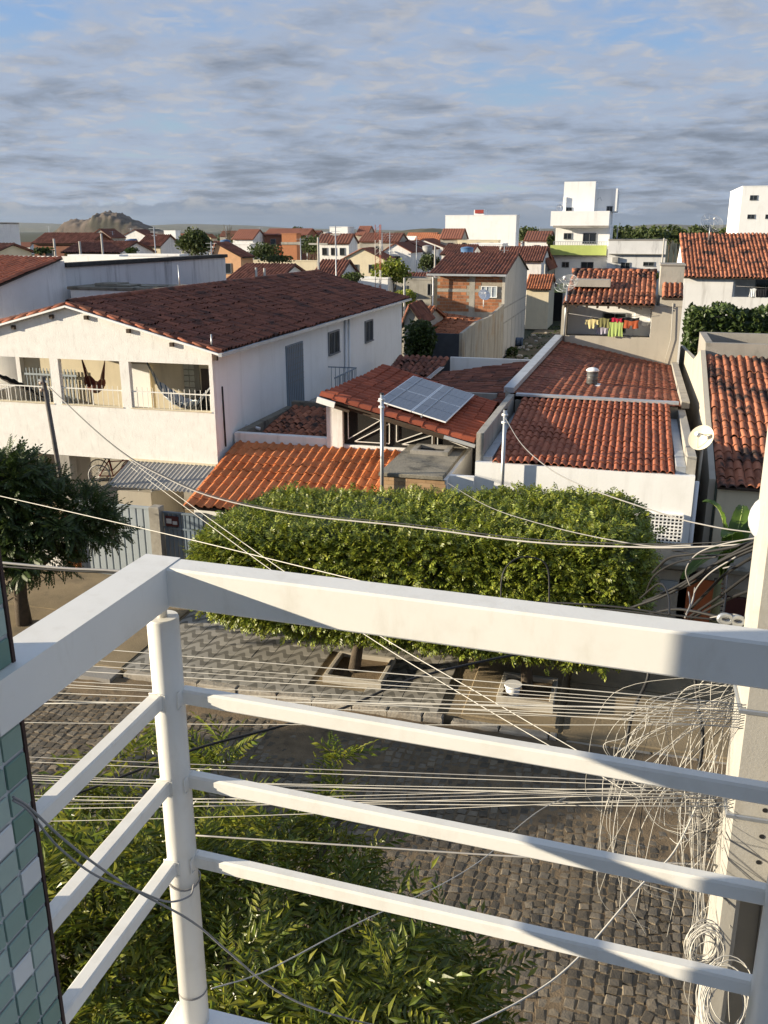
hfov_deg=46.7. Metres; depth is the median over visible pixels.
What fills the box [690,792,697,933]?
cable
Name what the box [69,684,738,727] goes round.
span wire
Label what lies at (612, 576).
clipped tree
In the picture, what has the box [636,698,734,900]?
cable
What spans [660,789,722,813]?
cable
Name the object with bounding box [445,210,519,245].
building
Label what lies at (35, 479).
acacia tree
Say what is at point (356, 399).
solar roof house
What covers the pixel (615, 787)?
cable
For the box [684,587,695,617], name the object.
cable
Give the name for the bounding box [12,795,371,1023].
cable
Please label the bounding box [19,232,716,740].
ground
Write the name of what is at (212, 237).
house
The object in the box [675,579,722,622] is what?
door
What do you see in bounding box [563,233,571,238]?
window
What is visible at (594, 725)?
cable
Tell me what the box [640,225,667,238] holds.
tree
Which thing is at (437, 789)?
span wire
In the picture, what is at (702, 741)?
cable
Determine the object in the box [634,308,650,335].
balcony door
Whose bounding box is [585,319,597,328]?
hung shirt
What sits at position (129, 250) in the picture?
shrub
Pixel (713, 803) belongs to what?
cable
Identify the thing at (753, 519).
street lamp
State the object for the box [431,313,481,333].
yard shed
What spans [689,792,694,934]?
cable
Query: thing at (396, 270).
tree
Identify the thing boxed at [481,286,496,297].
window
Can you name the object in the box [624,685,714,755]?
cable
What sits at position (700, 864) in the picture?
cable
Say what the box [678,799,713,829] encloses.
cable
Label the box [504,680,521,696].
flower pot
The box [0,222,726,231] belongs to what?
hills
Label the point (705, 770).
cable
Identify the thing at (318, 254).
utility pole
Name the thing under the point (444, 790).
span wire
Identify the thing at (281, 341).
white house
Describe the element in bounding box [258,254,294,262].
shrub
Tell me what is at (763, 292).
hung cloth
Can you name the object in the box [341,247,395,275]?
house
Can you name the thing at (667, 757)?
cable
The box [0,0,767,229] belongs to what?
sky
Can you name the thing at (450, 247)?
house
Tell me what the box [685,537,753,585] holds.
cable
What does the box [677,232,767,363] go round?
house
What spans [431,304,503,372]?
yard wall
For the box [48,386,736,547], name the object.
cable
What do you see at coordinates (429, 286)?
window
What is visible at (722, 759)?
cable
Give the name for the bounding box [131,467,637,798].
cable
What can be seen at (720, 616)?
strain clamp
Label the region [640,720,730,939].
cable
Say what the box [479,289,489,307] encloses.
satellite dish
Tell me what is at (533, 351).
path
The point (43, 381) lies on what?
street pole
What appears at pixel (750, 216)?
window
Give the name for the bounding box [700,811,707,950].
cable
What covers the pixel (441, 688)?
span wire
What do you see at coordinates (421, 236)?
house
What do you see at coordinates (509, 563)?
cable
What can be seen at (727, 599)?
cable
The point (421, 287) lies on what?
building
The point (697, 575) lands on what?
cable
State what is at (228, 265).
window
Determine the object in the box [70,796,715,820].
span wire
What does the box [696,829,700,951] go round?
cable
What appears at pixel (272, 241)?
window
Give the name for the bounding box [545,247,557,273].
house
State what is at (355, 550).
clipped tree
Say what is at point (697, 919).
cable
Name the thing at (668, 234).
tree
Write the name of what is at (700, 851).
cable
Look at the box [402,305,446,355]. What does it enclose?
house
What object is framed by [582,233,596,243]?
window
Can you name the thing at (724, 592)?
cable
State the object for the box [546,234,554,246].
tree
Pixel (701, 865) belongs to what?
cable
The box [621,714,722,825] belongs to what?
cable
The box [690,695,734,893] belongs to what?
cable
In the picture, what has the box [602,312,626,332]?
window
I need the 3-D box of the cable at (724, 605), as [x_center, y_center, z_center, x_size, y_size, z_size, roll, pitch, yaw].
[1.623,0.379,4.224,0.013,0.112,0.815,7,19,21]
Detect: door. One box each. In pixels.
[131,364,152,407]
[201,369,209,390]
[285,341,304,405]
[553,293,562,320]
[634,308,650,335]
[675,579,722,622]
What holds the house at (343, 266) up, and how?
on the ground
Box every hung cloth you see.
[596,327,607,333]
[597,318,608,327]
[608,322,622,336]
[611,318,621,322]
[623,317,639,320]
[749,288,755,296]
[755,288,761,296]
[761,288,767,296]
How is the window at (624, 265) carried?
in the building at (635, 253)
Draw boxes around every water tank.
[422,245,432,253]
[461,246,473,252]
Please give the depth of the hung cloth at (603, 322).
34.35 m
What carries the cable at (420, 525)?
attached to the cable at (413, 526)
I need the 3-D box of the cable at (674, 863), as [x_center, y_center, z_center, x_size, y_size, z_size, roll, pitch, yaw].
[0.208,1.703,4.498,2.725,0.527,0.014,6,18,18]
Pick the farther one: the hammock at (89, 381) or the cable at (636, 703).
the hammock at (89, 381)
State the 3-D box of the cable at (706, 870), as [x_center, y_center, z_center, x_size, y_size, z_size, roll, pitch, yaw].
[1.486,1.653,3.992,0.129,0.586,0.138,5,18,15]
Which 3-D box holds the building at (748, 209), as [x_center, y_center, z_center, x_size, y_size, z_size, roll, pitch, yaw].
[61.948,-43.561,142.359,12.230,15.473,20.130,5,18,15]
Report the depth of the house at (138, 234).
219.75 m
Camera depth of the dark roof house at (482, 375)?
33.42 m
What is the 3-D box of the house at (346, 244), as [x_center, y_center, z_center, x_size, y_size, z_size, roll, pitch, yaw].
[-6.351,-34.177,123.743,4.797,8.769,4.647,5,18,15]
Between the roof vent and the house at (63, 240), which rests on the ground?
the house at (63, 240)
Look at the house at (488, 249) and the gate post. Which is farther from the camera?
the house at (488, 249)
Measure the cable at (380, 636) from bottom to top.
2.778 m
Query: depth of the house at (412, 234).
177.05 m
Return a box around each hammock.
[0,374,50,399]
[81,360,105,392]
[146,362,209,407]
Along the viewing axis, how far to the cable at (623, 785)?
3.81 m
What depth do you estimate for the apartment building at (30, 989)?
1.33 m
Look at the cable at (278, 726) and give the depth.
6.44 m
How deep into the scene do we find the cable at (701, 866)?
3.99 m
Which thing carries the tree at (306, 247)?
on the ground
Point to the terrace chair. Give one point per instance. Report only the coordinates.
(202, 403)
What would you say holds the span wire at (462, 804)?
attached to the utility pole at (742, 851)
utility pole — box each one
[53,239,56,255]
[78,241,81,253]
[100,234,103,253]
[309,237,327,269]
[403,278,405,314]
[434,246,435,276]
[661,238,664,261]
[694,429,767,1023]
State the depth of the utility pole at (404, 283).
56.05 m
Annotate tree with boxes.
[0,433,143,626]
[32,711,543,1023]
[174,226,212,255]
[179,480,438,672]
[219,224,232,239]
[247,242,283,259]
[301,234,319,259]
[369,256,414,291]
[382,480,666,693]
[402,318,437,356]
[417,253,439,271]
[519,225,538,242]
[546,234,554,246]
[612,224,623,238]
[620,225,632,235]
[622,229,638,238]
[633,224,649,238]
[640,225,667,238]
[650,226,673,239]
[667,230,673,262]
[668,225,680,260]
[671,229,686,262]
[687,224,701,233]
[700,224,713,233]
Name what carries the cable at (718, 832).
hanging from the utility pole at (742, 851)
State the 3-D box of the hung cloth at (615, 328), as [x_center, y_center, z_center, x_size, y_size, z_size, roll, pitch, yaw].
[8.934,-7.046,34.303,0.550,0.584,0.045,5,18,15]
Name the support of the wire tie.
attached to the balcony railing
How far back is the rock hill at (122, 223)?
2753.57 m
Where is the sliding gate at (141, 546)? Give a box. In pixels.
[79,500,151,574]
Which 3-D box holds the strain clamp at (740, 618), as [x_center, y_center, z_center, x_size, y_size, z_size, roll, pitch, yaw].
[1.489,0.459,3.750,0.073,0.056,0.022,0,18,1]
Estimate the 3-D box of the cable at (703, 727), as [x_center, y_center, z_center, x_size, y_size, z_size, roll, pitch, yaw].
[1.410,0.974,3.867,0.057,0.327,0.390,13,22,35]
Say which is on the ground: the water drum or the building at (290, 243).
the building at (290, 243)
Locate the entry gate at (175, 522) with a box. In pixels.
[163,511,203,559]
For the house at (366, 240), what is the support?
on the ground
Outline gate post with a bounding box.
[148,504,166,555]
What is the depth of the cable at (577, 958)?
3.53 m
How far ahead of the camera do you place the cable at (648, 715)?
4.01 m
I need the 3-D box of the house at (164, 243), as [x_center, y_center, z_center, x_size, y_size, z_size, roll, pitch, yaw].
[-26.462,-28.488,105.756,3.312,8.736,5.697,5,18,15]
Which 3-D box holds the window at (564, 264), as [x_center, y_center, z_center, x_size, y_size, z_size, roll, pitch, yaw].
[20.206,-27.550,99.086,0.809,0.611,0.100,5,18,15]
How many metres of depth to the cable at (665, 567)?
4.16 m
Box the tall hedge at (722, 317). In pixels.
[678,301,767,364]
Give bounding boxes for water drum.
[515,337,522,345]
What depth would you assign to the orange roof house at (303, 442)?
24.31 m
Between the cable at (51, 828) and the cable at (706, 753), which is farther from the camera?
the cable at (706, 753)
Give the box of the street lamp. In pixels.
[748,499,759,536]
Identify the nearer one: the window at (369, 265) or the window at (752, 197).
the window at (369, 265)
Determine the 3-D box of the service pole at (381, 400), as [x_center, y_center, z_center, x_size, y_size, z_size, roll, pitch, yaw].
[-0.046,-1.157,21.291,0.140,3.403,0.099,5,18,15]
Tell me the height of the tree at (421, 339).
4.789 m
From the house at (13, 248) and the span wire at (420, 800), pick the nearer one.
the span wire at (420, 800)
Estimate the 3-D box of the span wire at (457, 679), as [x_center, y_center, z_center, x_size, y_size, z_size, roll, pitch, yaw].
[-15.813,-0.440,8.548,36.002,0.906,0.230,5,18,15]
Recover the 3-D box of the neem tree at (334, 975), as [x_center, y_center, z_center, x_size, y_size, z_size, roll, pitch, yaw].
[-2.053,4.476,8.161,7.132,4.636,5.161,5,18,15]
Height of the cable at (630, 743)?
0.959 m
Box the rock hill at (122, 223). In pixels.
[52,210,163,234]
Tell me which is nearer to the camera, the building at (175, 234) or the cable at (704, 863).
the cable at (704, 863)
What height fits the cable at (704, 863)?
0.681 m
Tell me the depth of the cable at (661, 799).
3.95 m
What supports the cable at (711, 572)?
attached to the cable at (691, 602)
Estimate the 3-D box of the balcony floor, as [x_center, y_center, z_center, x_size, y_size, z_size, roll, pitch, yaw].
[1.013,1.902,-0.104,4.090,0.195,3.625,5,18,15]
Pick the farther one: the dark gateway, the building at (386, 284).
the dark gateway
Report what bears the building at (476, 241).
on the ground
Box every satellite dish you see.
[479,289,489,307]
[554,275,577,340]
[556,204,563,210]
[688,425,713,482]
[700,214,722,239]
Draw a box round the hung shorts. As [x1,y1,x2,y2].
[623,320,638,328]
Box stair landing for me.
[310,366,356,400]
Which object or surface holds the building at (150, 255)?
on the ground
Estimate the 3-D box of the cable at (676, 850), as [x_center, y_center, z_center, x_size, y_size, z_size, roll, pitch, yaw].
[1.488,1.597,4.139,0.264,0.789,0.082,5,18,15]
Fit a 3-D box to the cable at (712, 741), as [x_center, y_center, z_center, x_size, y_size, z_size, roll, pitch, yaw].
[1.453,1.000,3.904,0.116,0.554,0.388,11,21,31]
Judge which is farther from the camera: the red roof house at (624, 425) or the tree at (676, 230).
the tree at (676, 230)
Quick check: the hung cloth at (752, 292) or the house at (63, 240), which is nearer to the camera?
the hung cloth at (752, 292)
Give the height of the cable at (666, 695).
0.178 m
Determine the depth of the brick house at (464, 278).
66.06 m
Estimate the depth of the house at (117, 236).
194.66 m
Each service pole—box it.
[379,393,384,488]
[500,408,507,485]
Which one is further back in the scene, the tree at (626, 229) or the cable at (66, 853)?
the tree at (626, 229)
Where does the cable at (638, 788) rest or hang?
attached to the utility pole at (742, 851)
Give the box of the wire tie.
[169,869,200,891]
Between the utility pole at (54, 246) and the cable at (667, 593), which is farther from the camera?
the utility pole at (54, 246)
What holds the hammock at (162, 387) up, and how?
hanging from the white house at (281, 341)
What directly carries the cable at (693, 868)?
attached to the utility pole at (742, 851)
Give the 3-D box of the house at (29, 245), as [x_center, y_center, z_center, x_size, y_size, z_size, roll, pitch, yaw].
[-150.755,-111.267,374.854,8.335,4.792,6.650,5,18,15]
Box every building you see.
[0,223,20,244]
[0,548,65,1023]
[67,254,127,256]
[127,253,188,256]
[164,230,179,238]
[233,243,263,259]
[281,233,300,259]
[330,227,354,233]
[358,276,392,291]
[393,276,437,316]
[407,236,415,239]
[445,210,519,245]
[457,240,500,243]
[470,243,507,245]
[607,239,666,293]
[726,186,767,233]
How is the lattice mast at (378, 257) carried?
on the ground
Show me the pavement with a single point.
(201, 636)
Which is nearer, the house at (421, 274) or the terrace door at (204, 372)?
the terrace door at (204, 372)
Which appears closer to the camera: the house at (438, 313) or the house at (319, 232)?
the house at (438, 313)
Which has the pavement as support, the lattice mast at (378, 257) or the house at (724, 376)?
the house at (724, 376)
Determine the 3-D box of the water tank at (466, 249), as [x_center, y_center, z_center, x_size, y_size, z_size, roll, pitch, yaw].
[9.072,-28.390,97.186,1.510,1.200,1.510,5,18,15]
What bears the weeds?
on the ground
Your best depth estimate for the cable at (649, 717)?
3.96 m
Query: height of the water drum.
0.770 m
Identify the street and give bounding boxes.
[24,677,725,1023]
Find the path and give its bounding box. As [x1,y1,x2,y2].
[505,329,560,358]
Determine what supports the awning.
attached to the white house at (281, 341)
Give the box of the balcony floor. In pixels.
[165,1001,269,1023]
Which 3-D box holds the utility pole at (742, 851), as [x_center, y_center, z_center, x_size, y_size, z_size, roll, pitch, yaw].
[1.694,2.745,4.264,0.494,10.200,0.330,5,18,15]
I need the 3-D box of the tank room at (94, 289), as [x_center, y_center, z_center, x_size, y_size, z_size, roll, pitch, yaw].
[-9.184,-7.862,33.426,4.585,1.494,2.250,5,18,15]
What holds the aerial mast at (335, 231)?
on the ground
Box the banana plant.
[680,499,751,623]
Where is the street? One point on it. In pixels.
(558, 897)
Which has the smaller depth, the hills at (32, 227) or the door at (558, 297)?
the door at (558, 297)
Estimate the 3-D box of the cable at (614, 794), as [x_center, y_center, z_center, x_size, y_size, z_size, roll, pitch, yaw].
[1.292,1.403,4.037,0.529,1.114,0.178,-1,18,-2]
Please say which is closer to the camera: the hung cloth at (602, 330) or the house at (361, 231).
the hung cloth at (602, 330)
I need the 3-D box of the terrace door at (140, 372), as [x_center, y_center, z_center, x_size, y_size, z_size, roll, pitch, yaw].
[-7.720,-3.723,28.434,0.650,2.000,0.048,5,18,15]
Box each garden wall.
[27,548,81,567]
[253,260,317,270]
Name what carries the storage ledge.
on the pavement
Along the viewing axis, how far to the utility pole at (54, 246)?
66.09 m
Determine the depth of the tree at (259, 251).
102.95 m
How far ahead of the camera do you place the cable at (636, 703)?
4.24 m
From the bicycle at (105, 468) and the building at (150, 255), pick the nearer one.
the bicycle at (105, 468)
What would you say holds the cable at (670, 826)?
attached to the utility pole at (742, 851)
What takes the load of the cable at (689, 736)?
attached to the cable at (655, 705)
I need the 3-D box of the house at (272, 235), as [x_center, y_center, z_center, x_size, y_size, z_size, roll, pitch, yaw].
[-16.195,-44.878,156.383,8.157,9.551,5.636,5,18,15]
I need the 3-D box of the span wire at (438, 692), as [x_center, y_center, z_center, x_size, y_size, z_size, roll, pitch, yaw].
[-15.793,-0.256,8.681,36.003,1.337,0.288,5,18,15]
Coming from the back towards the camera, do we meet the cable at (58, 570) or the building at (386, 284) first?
the building at (386, 284)
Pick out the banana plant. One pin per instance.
(739, 519)
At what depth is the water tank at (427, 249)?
122.32 m
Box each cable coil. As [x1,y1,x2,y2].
[683,919,725,965]
[696,955,750,1023]
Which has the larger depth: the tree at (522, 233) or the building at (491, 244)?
the tree at (522, 233)
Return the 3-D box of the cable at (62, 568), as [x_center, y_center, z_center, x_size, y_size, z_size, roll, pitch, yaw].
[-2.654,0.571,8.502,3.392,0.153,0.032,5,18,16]
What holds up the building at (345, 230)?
on the ground
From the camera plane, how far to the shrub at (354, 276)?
57.48 m
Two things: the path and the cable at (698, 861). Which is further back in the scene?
the path
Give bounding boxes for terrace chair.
[197,388,210,410]
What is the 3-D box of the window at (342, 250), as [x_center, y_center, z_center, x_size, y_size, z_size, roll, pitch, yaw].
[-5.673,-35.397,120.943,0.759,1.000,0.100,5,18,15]
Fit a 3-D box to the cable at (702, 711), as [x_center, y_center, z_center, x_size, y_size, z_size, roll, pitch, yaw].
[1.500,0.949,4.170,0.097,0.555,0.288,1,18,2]
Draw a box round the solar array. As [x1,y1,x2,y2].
[378,376,473,422]
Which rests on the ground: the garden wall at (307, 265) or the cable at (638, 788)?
the garden wall at (307, 265)
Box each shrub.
[33,247,54,255]
[124,247,139,253]
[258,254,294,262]
[341,272,363,281]
[395,289,418,354]
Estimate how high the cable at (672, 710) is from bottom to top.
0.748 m
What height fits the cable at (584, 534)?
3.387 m
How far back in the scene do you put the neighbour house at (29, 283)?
33.52 m
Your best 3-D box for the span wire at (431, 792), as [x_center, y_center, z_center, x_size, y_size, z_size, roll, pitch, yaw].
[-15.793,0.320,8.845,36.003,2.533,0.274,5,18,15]
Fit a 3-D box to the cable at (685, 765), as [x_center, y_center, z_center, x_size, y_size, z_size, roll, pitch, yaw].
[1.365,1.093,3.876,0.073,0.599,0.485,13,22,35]
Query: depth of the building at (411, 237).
172.08 m
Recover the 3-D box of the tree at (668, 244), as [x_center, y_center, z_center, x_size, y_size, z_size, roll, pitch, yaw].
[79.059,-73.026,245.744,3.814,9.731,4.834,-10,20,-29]
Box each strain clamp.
[716,613,732,624]
[729,615,744,625]
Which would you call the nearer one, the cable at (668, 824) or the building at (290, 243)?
the cable at (668, 824)
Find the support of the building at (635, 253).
on the ground
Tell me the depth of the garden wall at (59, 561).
24.40 m
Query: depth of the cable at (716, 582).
4.21 m
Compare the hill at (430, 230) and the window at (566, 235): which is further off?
the hill at (430, 230)
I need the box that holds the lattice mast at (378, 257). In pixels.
[375,225,380,287]
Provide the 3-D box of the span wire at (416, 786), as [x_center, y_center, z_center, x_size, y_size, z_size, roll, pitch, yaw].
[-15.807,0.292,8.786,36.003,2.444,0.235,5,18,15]
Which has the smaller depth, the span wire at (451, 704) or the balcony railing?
the balcony railing
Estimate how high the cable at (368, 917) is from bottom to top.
1.396 m
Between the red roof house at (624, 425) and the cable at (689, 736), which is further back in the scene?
the red roof house at (624, 425)
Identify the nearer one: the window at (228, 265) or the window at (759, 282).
the window at (759, 282)
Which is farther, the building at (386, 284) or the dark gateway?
the dark gateway
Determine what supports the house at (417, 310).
on the ground
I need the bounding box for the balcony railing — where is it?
[0,554,767,1023]
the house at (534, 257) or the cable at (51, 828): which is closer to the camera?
the cable at (51, 828)
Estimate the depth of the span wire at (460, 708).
4.03 m
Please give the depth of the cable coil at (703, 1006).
3.58 m
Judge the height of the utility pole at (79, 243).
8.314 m
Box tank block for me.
[379,443,472,492]
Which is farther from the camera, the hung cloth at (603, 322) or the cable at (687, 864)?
the hung cloth at (603, 322)
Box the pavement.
[4,502,734,763]
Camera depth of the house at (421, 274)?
84.87 m
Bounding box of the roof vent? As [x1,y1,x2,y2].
[586,367,600,385]
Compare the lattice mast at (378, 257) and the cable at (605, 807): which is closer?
the cable at (605, 807)
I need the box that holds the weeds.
[505,325,560,359]
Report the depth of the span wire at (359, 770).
4.33 m
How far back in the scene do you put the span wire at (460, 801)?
4.16 m
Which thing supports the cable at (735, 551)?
attached to the cable at (413, 526)
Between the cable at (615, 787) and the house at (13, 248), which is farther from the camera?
the house at (13, 248)
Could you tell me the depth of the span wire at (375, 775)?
4.31 m
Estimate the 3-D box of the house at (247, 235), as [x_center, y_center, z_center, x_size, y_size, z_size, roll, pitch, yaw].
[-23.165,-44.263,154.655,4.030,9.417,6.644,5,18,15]
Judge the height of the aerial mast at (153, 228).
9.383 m
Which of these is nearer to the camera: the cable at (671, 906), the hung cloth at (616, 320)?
the cable at (671, 906)
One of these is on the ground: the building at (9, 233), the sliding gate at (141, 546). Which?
the building at (9, 233)
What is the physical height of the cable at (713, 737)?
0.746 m
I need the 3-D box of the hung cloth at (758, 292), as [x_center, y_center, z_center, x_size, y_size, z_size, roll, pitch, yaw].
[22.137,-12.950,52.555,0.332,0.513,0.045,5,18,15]
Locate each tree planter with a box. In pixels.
[322,651,395,688]
[496,672,557,713]
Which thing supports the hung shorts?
hanging from the washing line
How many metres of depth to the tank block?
22.18 m
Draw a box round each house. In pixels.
[0,242,33,255]
[0,254,227,466]
[0,269,411,509]
[21,242,33,253]
[31,232,113,255]
[61,240,156,255]
[95,229,125,240]
[124,229,153,241]
[139,234,180,253]
[183,400,440,588]
[207,234,216,240]
[212,241,254,277]
[219,231,236,240]
[226,262,305,279]
[231,229,264,242]
[263,228,318,259]
[315,230,323,235]
[315,259,361,276]
[316,233,358,260]
[316,364,498,475]
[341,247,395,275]
[355,226,374,248]
[359,233,407,250]
[383,242,422,272]
[392,354,529,405]
[402,300,434,355]
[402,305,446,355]
[405,240,439,272]
[407,232,438,235]
[408,272,437,276]
[415,234,440,240]
[421,238,445,260]
[426,252,528,357]
[439,228,468,244]
[440,243,482,259]
[449,335,698,590]
[480,245,499,252]
[499,245,551,313]
[523,231,554,245]
[525,274,556,328]
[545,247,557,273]
[550,181,619,304]
[560,262,685,364]
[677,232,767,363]
[679,332,767,596]
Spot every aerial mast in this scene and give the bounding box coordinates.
[149,227,158,253]
[329,226,340,275]
[413,236,419,271]
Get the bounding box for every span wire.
[24,722,300,724]
[31,757,623,780]
[32,775,730,799]
[32,777,687,791]
[33,782,727,799]
[35,786,658,801]
[35,795,729,802]
[38,762,652,785]
[39,780,710,795]
[52,700,739,722]
[58,693,739,719]
[63,793,693,808]
[65,687,740,717]
[67,789,675,804]
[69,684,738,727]
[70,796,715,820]
[72,799,729,806]
[73,681,740,714]
[86,671,737,711]
[94,666,738,709]
[100,660,741,706]
[113,650,741,704]
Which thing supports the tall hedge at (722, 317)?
on the ground
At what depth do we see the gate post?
23.22 m
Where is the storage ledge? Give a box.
[79,471,184,519]
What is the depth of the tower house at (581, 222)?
97.65 m
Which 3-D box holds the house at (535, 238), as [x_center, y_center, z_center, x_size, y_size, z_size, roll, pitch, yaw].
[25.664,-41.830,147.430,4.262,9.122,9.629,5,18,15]
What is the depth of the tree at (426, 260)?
88.52 m
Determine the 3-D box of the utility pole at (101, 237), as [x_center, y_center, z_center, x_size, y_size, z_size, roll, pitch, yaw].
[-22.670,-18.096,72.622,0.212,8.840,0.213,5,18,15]
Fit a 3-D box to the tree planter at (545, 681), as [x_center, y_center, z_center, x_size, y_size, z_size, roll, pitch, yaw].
[2.864,3.605,17.765,1.100,0.240,1.100,5,18,15]
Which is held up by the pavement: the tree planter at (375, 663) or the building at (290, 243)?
the tree planter at (375, 663)
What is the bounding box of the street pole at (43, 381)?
[38,376,66,515]
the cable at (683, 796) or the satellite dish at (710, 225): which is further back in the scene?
the satellite dish at (710, 225)
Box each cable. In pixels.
[0,496,360,580]
[2,561,118,571]
[3,566,115,573]
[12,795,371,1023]
[12,799,194,902]
[44,702,732,709]
[48,385,753,544]
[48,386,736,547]
[77,654,517,794]
[128,459,644,789]
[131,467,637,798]
[195,834,716,865]
[211,793,575,988]
[448,483,691,546]
[473,755,717,1023]
[500,556,549,601]
[505,418,750,532]
[542,602,739,621]
[584,607,684,619]
[585,678,680,830]
[597,706,731,932]
[597,714,730,882]
[598,689,731,895]
[600,695,731,849]
[603,703,728,783]
[605,699,728,784]
[605,700,733,809]
[606,712,727,847]
[610,704,729,935]
[613,705,733,894]
[614,710,729,801]
[619,710,732,907]
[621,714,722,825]
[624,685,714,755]
[625,673,649,759]
[628,691,727,803]
[630,545,752,607]
[635,717,730,911]
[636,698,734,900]
[637,683,721,745]
[638,681,708,922]
[639,583,670,614]
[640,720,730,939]
[641,699,729,838]
[642,549,752,601]
[644,541,753,601]
[644,787,710,825]
[645,556,717,595]
[651,540,753,573]
[652,608,739,620]
[652,798,710,828]
[656,684,725,765]
[658,684,730,763]
[659,688,733,821]
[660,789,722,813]
[664,792,696,843]
[665,680,694,746]
[667,825,720,1005]
[671,549,729,555]
[671,682,715,763]
[673,768,724,825]
[674,824,722,908]
[674,831,722,917]
[676,795,702,916]
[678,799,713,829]
[679,684,729,852]
[679,693,733,799]
[680,727,729,866]
[683,803,716,862]
[683,815,712,844]
[684,556,751,614]
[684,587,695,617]
[684,818,722,1023]
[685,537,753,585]
[685,591,690,614]
[687,572,749,618]
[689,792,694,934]
[690,590,747,619]
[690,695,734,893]
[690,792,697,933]
[691,556,735,601]
[692,687,732,767]
[692,768,705,950]
[693,679,704,769]
[693,768,700,940]
[694,689,733,851]
[696,793,702,952]
[696,811,698,953]
[696,822,721,987]
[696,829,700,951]
[697,768,703,949]
[698,681,704,749]
[698,840,720,935]
[699,685,729,825]
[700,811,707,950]
[703,710,731,846]
[703,729,730,899]
[704,799,713,953]
[708,717,731,808]
[709,696,734,801]
[709,824,723,927]
[710,682,714,820]
[710,686,729,904]
[715,803,722,869]
[721,728,729,820]
[722,575,727,612]
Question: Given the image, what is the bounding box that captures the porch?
[651,542,751,626]
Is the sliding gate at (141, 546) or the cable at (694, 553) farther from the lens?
the sliding gate at (141, 546)
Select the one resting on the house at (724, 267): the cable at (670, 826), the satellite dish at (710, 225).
the satellite dish at (710, 225)
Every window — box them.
[225,263,231,273]
[270,239,275,244]
[322,248,326,254]
[328,329,340,355]
[340,248,344,254]
[364,319,373,343]
[368,264,374,272]
[427,284,433,295]
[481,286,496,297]
[562,262,568,267]
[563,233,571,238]
[581,262,593,267]
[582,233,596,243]
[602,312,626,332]
[606,206,612,211]
[620,262,629,268]
[643,262,653,265]
[747,214,754,218]
[750,195,757,199]
[755,279,767,296]
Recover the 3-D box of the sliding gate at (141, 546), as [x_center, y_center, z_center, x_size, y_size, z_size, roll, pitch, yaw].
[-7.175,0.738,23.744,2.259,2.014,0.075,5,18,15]
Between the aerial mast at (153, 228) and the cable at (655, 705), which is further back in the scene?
the aerial mast at (153, 228)
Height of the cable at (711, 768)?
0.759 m
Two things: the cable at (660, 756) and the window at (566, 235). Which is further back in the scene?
the window at (566, 235)
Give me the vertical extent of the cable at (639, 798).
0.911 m
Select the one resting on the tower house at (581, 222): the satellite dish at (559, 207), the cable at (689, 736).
the satellite dish at (559, 207)
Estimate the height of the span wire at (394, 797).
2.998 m
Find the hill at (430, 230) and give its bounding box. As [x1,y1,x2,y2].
[391,228,442,235]
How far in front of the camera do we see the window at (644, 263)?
92.64 m
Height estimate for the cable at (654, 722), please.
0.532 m
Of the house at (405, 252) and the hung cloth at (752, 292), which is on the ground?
the house at (405, 252)
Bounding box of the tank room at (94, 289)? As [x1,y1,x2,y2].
[67,282,185,297]
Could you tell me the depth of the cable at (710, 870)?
3.83 m
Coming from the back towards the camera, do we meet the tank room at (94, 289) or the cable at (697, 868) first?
the tank room at (94, 289)
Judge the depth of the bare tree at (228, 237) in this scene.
155.66 m
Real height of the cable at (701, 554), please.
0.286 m
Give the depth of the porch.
19.52 m
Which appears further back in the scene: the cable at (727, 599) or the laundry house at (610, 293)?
the laundry house at (610, 293)
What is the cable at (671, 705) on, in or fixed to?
hanging from the span wire at (203, 724)
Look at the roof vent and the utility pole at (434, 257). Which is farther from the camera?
the utility pole at (434, 257)
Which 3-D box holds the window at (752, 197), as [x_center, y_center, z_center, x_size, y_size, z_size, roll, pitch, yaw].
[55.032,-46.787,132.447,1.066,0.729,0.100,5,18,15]
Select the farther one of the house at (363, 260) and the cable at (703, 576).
the house at (363, 260)
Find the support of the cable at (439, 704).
attached to the cable at (615, 787)
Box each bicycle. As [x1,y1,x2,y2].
[88,458,128,486]
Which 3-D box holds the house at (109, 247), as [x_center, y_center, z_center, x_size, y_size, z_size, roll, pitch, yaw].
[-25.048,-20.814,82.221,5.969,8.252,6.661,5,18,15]
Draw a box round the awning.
[108,458,215,492]
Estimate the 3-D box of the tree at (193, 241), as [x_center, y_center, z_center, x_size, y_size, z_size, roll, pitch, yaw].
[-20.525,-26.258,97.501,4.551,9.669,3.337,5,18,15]
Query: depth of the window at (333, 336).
33.57 m
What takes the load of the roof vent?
on the red roof house at (624, 425)
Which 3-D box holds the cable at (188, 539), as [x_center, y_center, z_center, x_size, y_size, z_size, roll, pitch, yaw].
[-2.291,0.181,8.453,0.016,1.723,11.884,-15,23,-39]
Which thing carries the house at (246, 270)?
on the ground
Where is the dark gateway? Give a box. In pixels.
[553,287,565,320]
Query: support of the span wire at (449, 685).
attached to the utility pole at (742, 851)
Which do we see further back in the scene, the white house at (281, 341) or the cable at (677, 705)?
the white house at (281, 341)
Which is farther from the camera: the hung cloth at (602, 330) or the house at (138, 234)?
the house at (138, 234)
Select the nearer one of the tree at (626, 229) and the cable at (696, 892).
the cable at (696, 892)
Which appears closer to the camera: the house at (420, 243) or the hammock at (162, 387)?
the hammock at (162, 387)
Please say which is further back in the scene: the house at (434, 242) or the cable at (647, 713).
the house at (434, 242)

